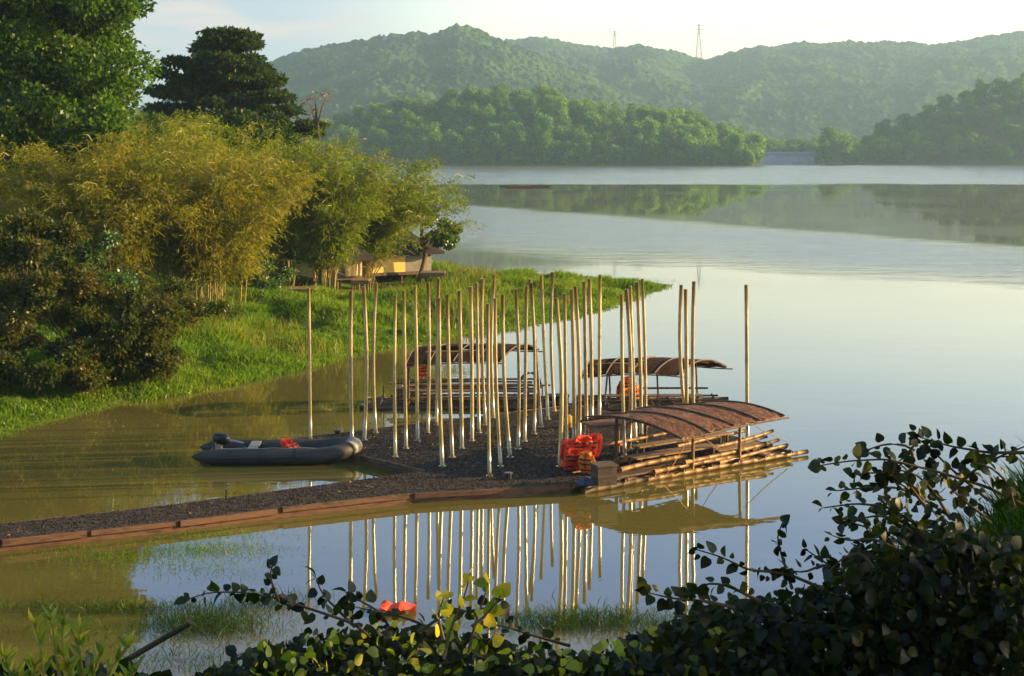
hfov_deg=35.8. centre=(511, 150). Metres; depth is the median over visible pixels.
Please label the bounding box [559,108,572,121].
tree
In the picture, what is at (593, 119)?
tree
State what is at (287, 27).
sky
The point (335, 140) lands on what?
tree
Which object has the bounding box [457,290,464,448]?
pole
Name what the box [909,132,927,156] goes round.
headland tree
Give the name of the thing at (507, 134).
tree
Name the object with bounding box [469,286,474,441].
pole
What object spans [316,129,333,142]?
tree
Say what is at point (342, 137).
tree
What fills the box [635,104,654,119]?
tree
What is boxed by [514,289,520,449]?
pole
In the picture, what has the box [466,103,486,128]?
tree
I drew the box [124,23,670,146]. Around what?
hills
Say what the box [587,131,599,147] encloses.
tree
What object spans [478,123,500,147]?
tree
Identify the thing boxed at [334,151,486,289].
bamboo clump
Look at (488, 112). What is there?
tree
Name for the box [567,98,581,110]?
tree
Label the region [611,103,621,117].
tree
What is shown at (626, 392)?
life jacket
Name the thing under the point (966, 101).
headland tree
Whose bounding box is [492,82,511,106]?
tree
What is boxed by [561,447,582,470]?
life jacket
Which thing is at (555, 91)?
tree
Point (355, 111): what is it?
tree
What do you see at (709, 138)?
tree
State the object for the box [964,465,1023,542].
mound grass
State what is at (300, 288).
deck
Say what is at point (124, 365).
bush
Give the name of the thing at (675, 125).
tree
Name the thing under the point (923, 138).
headland tree
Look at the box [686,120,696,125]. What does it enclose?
tree
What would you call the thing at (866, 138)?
headland tree
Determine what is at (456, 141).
tree
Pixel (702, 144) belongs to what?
tree
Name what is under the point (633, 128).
tree
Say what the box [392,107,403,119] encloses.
tree
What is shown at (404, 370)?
pole
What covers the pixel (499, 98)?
tree
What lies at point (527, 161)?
shore shrub
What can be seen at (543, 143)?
tree
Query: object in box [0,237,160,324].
bush
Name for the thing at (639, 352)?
pole
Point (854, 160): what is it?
shore shrub
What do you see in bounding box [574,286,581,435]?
pole
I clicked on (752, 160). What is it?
shore shrub
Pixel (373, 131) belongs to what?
tree
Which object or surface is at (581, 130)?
tree
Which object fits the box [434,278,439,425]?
pole
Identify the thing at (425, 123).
tree
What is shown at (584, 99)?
tree
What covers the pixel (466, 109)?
tree
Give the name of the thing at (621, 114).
tree
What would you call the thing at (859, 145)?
headland tree
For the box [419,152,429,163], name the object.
shore shrub
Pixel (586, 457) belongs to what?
life jacket
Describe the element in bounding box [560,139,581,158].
tree
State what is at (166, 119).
bamboo clump
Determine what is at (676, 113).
tree
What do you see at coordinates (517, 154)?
bank
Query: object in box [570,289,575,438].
pole
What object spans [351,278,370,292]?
bench
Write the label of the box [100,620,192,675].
stick
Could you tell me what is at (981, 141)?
headland tree
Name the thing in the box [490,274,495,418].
pole
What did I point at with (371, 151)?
tree
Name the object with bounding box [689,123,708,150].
tree
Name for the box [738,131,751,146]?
tree
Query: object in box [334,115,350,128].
tree
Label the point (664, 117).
tree
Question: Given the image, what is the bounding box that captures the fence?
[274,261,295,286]
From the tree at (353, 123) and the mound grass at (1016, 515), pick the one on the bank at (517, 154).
the tree at (353, 123)
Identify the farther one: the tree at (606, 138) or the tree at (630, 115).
the tree at (630, 115)
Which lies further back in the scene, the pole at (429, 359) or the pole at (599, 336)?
the pole at (599, 336)
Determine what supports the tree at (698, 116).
on the bank at (517, 154)
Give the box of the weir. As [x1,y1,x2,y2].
[759,151,832,162]
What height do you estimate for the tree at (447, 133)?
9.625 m
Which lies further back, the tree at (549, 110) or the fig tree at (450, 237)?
the tree at (549, 110)
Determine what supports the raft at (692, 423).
on the water
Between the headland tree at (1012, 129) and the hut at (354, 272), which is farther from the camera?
the headland tree at (1012, 129)
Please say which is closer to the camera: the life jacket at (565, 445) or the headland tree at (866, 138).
the life jacket at (565, 445)
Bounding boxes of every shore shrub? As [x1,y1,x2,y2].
[400,154,410,161]
[408,154,416,163]
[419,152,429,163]
[435,150,447,163]
[522,157,531,164]
[589,156,597,164]
[648,155,655,164]
[674,152,685,164]
[693,151,703,164]
[728,155,737,164]
[744,152,755,164]
[852,156,862,162]
[914,151,926,162]
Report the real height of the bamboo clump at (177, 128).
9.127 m
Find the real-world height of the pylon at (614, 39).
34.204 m
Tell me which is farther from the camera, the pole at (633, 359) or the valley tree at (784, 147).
the valley tree at (784, 147)
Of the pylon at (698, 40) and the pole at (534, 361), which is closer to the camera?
the pole at (534, 361)
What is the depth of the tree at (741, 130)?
893.63 m
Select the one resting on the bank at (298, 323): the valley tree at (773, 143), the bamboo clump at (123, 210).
the bamboo clump at (123, 210)
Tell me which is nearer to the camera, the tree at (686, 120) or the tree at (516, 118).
the tree at (516, 118)
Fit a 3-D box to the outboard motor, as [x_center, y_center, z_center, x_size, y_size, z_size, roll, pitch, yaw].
[-7.161,7.614,39.558,0.925,1.107,0.300,0,0,0]
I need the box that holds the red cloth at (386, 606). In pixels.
[379,600,416,612]
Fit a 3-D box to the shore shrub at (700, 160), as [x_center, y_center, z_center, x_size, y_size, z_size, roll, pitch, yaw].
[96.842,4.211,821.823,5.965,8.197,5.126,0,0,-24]
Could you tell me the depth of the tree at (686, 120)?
877.78 m
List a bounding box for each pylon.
[612,31,617,47]
[694,24,703,59]
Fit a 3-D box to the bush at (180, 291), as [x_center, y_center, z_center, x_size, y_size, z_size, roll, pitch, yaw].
[-13.238,6.083,60.019,4.350,2.818,4.455,0,0,-39]
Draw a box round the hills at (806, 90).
[504,30,1023,144]
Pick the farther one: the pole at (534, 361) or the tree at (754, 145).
the tree at (754, 145)
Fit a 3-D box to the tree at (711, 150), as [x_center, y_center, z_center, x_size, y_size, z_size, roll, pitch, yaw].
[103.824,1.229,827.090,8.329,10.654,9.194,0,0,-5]
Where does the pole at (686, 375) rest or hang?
on the floating dock
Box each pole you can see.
[307,288,311,438]
[349,290,353,437]
[361,286,367,440]
[372,283,378,432]
[392,295,398,457]
[402,290,408,448]
[413,287,420,441]
[425,282,430,432]
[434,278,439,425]
[437,298,445,466]
[446,294,455,457]
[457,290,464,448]
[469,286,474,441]
[475,283,481,432]
[480,278,486,425]
[486,304,492,476]
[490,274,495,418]
[494,298,503,466]
[501,294,513,457]
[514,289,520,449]
[522,286,527,441]
[528,279,543,427]
[530,283,536,434]
[540,275,550,419]
[549,272,556,411]
[554,298,563,467]
[563,294,567,438]
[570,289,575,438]
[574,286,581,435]
[582,281,587,434]
[588,278,593,418]
[598,274,601,414]
[620,294,626,457]
[624,289,632,449]
[628,286,638,442]
[635,282,643,434]
[641,279,648,426]
[678,285,688,441]
[684,289,688,442]
[691,281,695,402]
[744,285,748,437]
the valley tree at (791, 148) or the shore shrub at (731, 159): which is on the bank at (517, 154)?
the shore shrub at (731, 159)
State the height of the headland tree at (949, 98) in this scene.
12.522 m
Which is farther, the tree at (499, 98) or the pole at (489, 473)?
the tree at (499, 98)
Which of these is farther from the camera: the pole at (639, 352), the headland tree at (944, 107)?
the headland tree at (944, 107)
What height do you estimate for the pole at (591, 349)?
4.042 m
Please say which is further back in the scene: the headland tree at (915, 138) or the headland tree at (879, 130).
the headland tree at (879, 130)
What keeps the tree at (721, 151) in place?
on the bank at (517, 154)
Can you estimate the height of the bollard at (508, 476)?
0.160 m
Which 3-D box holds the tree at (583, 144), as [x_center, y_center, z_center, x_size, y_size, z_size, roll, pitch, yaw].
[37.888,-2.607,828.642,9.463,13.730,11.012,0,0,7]
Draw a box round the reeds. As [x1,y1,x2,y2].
[0,574,689,675]
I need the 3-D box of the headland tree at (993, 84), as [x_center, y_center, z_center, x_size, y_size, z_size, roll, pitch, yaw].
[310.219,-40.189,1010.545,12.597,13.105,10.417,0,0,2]
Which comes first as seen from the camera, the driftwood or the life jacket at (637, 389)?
the life jacket at (637, 389)
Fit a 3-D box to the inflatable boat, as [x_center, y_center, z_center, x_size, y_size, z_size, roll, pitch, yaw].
[-5.846,7.492,39.713,4.175,0.535,1.760,0,0,0]
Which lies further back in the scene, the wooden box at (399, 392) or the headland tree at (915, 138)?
the headland tree at (915, 138)
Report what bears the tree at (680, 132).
on the bank at (517, 154)
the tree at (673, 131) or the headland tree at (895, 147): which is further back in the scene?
the headland tree at (895, 147)
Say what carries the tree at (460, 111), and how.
on the bank at (517, 154)
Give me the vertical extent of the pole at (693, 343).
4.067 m
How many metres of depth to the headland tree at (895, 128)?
991.20 m
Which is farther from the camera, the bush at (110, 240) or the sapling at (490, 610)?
the bush at (110, 240)
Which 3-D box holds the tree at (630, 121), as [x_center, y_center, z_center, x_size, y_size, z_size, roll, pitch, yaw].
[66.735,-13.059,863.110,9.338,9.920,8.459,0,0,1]
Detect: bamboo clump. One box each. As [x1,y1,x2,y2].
[0,122,222,288]
[0,136,100,263]
[97,109,259,279]
[107,113,350,301]
[125,106,235,164]
[210,118,364,279]
[250,128,406,289]
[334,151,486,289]
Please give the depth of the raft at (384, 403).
47.71 m
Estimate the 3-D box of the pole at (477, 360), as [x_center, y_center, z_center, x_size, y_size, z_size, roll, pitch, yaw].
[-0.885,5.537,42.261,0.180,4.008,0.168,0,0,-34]
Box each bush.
[0,203,114,349]
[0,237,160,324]
[0,254,197,398]
[0,346,104,398]
[71,224,145,320]
[90,325,190,389]
[140,273,232,328]
[173,555,734,675]
[252,260,299,290]
[597,424,1023,675]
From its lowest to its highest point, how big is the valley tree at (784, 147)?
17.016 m
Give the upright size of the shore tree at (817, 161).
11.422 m
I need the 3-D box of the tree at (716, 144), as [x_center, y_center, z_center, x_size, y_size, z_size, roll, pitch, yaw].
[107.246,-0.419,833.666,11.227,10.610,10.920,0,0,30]
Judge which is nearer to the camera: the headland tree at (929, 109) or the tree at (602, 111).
the tree at (602, 111)
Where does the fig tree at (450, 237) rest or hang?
on the bank at (298, 323)
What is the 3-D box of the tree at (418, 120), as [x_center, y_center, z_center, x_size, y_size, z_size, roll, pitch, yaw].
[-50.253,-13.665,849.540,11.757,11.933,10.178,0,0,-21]
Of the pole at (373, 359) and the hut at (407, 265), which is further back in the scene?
the hut at (407, 265)
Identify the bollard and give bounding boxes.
[334,429,341,435]
[504,471,512,479]
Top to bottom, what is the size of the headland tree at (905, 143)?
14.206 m
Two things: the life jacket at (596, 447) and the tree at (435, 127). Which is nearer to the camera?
the life jacket at (596, 447)
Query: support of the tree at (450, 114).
on the bank at (517, 154)
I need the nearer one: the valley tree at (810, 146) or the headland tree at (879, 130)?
the headland tree at (879, 130)
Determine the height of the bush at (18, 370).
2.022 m
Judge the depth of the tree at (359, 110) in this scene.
873.20 m
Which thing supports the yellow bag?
on the floating dock
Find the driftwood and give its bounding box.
[499,185,552,187]
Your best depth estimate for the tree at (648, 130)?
835.77 m
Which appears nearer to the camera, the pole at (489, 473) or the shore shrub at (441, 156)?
the pole at (489, 473)
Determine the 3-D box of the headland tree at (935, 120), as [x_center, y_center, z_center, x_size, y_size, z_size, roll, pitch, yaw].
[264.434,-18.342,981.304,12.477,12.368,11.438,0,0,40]
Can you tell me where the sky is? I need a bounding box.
[109,0,1023,108]
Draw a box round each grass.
[515,433,1023,666]
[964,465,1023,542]
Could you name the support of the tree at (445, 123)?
on the bank at (517, 154)
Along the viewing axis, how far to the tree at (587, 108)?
861.27 m
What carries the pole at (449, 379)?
on the floating dock
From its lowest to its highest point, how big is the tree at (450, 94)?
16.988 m
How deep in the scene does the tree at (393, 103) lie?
890.88 m
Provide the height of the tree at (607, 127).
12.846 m
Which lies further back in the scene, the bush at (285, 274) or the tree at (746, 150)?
the tree at (746, 150)
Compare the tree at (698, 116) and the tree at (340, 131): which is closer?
the tree at (340, 131)
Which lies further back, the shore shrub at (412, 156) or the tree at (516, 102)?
the tree at (516, 102)
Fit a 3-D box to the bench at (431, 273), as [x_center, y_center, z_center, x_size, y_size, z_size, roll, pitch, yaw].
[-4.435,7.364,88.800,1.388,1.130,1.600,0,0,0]
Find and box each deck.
[279,286,318,292]
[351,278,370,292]
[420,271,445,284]
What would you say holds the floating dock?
on the water
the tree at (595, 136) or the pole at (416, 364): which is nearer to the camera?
the pole at (416, 364)
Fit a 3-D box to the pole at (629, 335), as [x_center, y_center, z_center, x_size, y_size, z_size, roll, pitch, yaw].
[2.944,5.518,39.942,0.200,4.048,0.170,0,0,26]
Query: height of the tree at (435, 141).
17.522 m
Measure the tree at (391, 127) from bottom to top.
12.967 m
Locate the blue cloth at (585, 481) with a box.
[575,476,595,486]
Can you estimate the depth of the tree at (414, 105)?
878.89 m
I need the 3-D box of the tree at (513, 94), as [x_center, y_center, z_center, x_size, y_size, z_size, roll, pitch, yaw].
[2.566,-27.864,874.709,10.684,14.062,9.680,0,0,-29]
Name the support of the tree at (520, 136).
on the bank at (517, 154)
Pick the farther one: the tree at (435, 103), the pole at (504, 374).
the tree at (435, 103)
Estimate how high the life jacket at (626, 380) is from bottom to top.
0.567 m
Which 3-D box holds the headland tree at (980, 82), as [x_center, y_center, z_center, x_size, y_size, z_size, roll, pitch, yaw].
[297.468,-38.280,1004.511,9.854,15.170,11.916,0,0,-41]
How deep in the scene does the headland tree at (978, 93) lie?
993.20 m
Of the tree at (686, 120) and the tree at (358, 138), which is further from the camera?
the tree at (686, 120)
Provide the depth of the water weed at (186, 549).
30.56 m
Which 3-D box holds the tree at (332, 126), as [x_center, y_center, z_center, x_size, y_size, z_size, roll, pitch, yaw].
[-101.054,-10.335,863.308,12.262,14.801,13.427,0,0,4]
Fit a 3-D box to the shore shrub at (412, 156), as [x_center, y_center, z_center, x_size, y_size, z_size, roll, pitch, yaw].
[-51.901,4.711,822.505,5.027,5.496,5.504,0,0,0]
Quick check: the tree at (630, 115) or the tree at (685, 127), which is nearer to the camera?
the tree at (685, 127)
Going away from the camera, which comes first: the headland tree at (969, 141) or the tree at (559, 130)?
the tree at (559, 130)
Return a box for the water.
[0,163,1023,675]
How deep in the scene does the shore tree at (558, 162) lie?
821.64 m
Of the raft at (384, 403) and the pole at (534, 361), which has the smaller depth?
the pole at (534, 361)
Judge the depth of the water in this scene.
46.73 m
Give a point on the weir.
(785, 157)
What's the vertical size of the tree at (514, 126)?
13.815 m
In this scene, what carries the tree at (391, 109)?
on the bank at (517, 154)
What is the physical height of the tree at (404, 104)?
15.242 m
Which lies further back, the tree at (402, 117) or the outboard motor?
the tree at (402, 117)
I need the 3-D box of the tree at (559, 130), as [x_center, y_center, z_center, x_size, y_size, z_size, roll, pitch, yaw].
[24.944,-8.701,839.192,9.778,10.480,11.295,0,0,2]
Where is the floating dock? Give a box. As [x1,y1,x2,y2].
[0,405,763,550]
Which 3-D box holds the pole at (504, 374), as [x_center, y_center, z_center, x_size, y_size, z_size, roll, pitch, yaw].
[-0.119,5.535,38.852,0.314,4.020,0.167,0,0,-11]
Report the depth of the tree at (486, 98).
857.59 m
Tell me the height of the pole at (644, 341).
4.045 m
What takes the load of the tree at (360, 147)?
on the bank at (517, 154)
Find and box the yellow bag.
[564,415,571,427]
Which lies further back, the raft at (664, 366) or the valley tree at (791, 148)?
the valley tree at (791, 148)
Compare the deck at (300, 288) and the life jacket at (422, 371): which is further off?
the deck at (300, 288)
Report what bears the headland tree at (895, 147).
on the bank at (1005, 141)
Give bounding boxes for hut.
[282,244,373,291]
[368,229,444,284]
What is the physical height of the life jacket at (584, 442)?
0.527 m
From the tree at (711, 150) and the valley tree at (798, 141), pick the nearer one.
the tree at (711, 150)
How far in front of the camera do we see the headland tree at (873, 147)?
955.02 m
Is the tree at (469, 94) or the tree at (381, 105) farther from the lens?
the tree at (381, 105)
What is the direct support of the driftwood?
on the water
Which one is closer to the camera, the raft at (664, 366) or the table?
the table
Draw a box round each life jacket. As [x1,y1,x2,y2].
[280,438,299,447]
[418,364,426,377]
[560,438,572,458]
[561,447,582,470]
[569,435,593,450]
[578,450,595,473]
[589,433,602,457]
[616,380,628,399]
[619,388,636,399]
[624,376,636,387]
[628,384,638,398]
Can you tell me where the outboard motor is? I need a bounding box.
[211,433,243,449]
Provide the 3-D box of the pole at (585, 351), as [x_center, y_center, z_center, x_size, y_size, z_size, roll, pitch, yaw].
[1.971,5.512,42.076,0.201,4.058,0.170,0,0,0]
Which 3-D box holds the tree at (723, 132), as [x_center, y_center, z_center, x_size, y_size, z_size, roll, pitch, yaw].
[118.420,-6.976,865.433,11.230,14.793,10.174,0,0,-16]
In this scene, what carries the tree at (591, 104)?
on the bank at (517, 154)
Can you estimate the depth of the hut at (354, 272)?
83.91 m
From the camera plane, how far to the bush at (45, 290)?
49.90 m
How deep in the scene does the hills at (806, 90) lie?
1961.21 m
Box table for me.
[580,419,627,451]
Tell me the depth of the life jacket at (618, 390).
48.49 m
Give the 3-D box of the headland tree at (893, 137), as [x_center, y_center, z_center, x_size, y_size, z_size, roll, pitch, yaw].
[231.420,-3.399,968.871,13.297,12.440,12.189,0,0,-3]
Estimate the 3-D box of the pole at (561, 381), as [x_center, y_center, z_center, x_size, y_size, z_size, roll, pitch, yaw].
[1.121,5.531,37.754,0.223,4.023,0.203,0,0,0]
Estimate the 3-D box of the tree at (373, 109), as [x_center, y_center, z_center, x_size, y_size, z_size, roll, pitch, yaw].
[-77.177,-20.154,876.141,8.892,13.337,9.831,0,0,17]
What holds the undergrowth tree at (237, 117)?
on the bank at (298, 323)
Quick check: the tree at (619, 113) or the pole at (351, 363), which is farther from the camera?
the tree at (619, 113)
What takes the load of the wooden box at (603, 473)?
on the raft at (692, 423)
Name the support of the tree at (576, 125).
on the bank at (517, 154)
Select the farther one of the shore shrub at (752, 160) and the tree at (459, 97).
the tree at (459, 97)
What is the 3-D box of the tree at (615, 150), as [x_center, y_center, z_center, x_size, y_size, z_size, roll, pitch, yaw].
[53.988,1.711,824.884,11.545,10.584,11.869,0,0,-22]
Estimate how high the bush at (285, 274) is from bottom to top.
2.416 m
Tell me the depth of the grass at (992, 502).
10.48 m
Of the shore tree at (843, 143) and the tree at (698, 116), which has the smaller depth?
the tree at (698, 116)
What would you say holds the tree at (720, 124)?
on the bank at (517, 154)
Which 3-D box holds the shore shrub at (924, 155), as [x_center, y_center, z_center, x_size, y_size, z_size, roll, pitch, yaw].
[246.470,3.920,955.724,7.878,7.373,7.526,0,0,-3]
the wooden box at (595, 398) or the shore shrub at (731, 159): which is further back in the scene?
the shore shrub at (731, 159)
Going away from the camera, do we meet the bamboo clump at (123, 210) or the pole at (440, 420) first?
the pole at (440, 420)
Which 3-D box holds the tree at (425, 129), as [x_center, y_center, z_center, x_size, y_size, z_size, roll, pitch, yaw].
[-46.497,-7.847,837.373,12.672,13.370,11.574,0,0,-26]
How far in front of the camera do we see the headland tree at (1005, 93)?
991.58 m
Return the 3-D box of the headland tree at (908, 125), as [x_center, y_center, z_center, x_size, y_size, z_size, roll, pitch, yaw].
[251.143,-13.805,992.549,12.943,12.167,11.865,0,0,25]
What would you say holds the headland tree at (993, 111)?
on the bank at (1005, 141)
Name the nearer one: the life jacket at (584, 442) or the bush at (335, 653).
the bush at (335, 653)
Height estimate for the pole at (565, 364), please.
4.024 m
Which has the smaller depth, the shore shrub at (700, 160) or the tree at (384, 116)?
the shore shrub at (700, 160)
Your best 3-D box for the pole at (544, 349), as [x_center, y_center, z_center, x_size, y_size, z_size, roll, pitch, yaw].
[0.936,5.518,44.368,0.321,4.051,0.167,0,0,11]
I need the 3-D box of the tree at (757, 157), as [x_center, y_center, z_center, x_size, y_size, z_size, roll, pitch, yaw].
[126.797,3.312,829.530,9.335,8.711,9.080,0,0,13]
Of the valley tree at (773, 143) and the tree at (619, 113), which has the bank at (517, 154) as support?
the tree at (619, 113)
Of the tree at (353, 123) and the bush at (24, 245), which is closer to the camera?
the bush at (24, 245)
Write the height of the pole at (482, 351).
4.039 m
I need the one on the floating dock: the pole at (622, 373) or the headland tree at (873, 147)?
the pole at (622, 373)
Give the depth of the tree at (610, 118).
859.58 m
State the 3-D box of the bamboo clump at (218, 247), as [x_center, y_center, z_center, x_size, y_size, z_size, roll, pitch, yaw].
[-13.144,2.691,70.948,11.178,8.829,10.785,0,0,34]
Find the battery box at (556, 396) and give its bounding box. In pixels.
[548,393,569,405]
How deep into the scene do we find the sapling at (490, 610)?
4.39 m
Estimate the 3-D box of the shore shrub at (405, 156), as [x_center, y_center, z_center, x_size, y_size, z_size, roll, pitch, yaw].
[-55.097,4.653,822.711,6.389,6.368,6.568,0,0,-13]
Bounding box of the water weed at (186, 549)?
[6,276,676,580]
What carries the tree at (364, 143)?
on the bank at (517, 154)
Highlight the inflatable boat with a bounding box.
[192,437,361,464]
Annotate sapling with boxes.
[0,602,172,675]
[428,566,510,658]
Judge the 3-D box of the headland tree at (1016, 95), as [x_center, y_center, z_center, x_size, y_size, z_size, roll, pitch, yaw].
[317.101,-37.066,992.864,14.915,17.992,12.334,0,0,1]
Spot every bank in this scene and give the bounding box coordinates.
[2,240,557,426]
[299,107,757,164]
[833,95,1023,162]
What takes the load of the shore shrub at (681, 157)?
on the bank at (517, 154)
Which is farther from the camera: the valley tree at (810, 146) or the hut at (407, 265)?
the valley tree at (810, 146)
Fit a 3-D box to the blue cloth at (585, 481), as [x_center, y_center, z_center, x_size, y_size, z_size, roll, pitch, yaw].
[1.758,7.521,36.017,0.496,0.156,0.859,0,0,17]
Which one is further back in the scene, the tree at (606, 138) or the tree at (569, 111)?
the tree at (569, 111)
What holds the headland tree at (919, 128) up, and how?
on the bank at (1005, 141)
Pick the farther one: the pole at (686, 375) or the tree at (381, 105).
the tree at (381, 105)
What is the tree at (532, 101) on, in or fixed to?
on the bank at (517, 154)
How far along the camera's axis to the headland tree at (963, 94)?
1005.81 m
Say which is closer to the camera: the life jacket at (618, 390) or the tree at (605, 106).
the life jacket at (618, 390)
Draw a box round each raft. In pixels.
[360,342,558,409]
[551,400,808,493]
[568,356,732,410]
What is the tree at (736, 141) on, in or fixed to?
on the bank at (517, 154)
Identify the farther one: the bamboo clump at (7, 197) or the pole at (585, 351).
the bamboo clump at (7, 197)
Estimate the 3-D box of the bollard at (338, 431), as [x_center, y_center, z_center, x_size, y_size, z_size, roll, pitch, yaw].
[-4.618,7.470,41.982,0.202,0.140,0.212,0,0,0]
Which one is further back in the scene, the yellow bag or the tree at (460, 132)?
the tree at (460, 132)
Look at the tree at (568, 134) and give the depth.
833.03 m
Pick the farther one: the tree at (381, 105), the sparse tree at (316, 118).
the tree at (381, 105)
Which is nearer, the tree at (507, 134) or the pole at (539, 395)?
the pole at (539, 395)
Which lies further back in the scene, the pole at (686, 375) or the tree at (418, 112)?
the tree at (418, 112)
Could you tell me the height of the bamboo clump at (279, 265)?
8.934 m
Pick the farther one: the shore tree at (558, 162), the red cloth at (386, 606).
the shore tree at (558, 162)
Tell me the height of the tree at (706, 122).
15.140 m
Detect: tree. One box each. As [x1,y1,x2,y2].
[0,0,170,209]
[129,107,304,173]
[139,25,329,142]
[300,89,331,155]
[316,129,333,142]
[321,118,335,139]
[322,135,341,160]
[332,124,347,137]
[332,135,353,150]
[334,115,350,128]
[343,127,364,146]
[348,145,365,159]
[349,118,361,130]
[350,106,363,121]
[352,104,365,119]
[356,136,372,148]
[361,146,376,161]
[365,102,379,122]
[366,126,389,148]
[375,103,384,120]
[377,108,396,124]
[382,105,395,119]
[384,121,400,136]
[386,98,399,114]
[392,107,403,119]
[395,107,415,137]
[397,97,410,111]
[409,100,424,116]
[409,115,427,133]
[413,107,425,123]
[414,123,430,140]
[417,209,462,280]
[420,121,436,129]
[423,102,444,121]
[426,129,448,154]
[428,121,444,146]
[430,100,443,111]
[437,117,453,133]
[438,87,458,109]
[442,98,457,120]
[442,128,455,141]
[446,132,467,157]
[454,103,465,115]
[456,128,470,141]
[457,92,473,104]
[462,84,482,104]
[462,99,480,119]
[463,126,479,141]
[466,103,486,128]
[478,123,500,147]
[479,90,498,116]
[480,103,496,128]
[484,131,505,155]
[491,89,510,117]
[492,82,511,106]
[499,125,516,150]
[506,120,527,137]
[508,130,526,153]
[509,88,525,102]
[509,112,522,126]
[512,95,528,112]
[517,94,541,116]
[522,106,542,127]
[523,127,536,142]
[531,84,553,97]
[531,112,554,140]
[535,132,555,159]
[538,94,557,114]
[541,103,557,125]
[549,153,569,164]
[551,87,564,97]
[552,124,566,140]
[553,96,572,127]
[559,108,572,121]
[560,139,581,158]
[561,127,580,147]
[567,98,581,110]
[569,100,584,122]
[570,125,588,145]
[571,123,587,132]
[576,133,592,155]
[577,104,599,125]
[579,111,603,133]
[581,98,595,113]
[582,100,600,109]
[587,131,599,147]
[598,101,610,111]
[598,108,609,119]
[598,130,615,147]
[599,117,615,135]
[602,112,615,129]
[603,144,625,161]
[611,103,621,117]
[611,109,625,130]
[613,108,623,120]
[624,102,638,123]
[624,120,644,135]
[627,118,641,124]
[632,133,644,153]
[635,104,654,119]
[638,117,659,142]
[652,108,671,119]
[654,108,671,132]
[658,123,673,140]
[666,128,682,139]
[668,107,686,123]
[671,122,682,129]
[672,129,689,152]
[676,122,696,132]
[679,134,701,160]
[682,114,696,125]
[682,138,706,159]
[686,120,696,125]
[688,110,706,121]
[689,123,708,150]
[698,117,711,134]
[702,127,712,148]
[703,143,717,159]
[704,123,718,142]
[707,140,720,155]
[716,121,728,132]
[717,143,732,155]
[718,136,727,144]
[719,125,736,139]
[723,131,745,162]
[733,147,752,164]
[737,126,745,133]
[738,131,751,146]
[745,131,767,152]
[749,142,764,163]
[752,149,761,160]
[760,137,784,151]
[781,139,786,151]
[785,137,807,151]
[785,144,799,151]
[803,140,817,151]
[809,134,829,148]
[814,146,832,162]
[815,126,857,162]
[839,136,862,160]
[841,149,861,162]
[860,134,880,144]
[866,138,890,161]
[871,122,887,138]
[881,118,892,136]
[881,135,898,146]
[883,141,904,161]
[888,124,905,135]
[892,113,911,125]
[894,137,917,157]
[902,116,916,123]
[904,119,921,131]
[908,131,926,146]
[909,124,925,140]
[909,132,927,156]
[915,104,937,125]
[929,111,948,128]
[934,97,950,115]
[936,93,956,107]
[955,90,972,100]
[957,94,976,107]
[959,132,979,153]
[972,83,993,103]
[975,78,990,99]
[975,134,990,152]
[983,103,1002,121]
[990,77,1005,95]
[992,78,1012,103]
[996,146,1015,162]
[1004,124,1023,139]
[1007,77,1023,100]
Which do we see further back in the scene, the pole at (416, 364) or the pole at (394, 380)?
the pole at (416, 364)
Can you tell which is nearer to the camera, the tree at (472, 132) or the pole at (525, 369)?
the pole at (525, 369)
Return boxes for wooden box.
[396,387,402,397]
[588,397,601,403]
[589,461,618,485]
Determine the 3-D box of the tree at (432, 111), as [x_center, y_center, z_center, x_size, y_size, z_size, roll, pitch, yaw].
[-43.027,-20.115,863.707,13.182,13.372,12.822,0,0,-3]
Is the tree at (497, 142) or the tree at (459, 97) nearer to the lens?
the tree at (497, 142)
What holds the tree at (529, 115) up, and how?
on the bank at (517, 154)
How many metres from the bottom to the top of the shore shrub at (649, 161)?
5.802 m
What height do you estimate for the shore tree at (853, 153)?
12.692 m
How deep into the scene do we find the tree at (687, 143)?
823.36 m
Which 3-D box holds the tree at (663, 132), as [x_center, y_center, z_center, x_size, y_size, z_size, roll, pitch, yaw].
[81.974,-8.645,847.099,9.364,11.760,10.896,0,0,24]
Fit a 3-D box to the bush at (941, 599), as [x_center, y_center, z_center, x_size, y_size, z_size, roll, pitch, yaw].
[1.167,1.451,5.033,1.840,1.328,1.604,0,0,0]
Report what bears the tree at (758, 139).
on the bank at (517, 154)
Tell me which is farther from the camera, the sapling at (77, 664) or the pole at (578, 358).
the pole at (578, 358)
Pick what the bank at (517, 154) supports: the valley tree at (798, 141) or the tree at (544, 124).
the tree at (544, 124)
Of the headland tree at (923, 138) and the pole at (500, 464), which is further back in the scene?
the headland tree at (923, 138)
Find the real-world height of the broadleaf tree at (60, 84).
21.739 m
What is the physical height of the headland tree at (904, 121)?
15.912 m
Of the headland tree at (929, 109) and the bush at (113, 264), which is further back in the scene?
the headland tree at (929, 109)
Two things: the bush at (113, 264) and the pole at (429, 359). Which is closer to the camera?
the pole at (429, 359)
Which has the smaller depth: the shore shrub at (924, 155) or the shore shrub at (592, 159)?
the shore shrub at (592, 159)
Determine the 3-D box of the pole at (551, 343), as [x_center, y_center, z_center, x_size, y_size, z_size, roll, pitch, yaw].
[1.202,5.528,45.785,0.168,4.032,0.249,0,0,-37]
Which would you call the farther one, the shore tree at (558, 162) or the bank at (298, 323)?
the shore tree at (558, 162)
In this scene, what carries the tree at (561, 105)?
on the bank at (517, 154)
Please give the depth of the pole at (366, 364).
41.13 m
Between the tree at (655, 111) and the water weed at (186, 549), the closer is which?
the water weed at (186, 549)

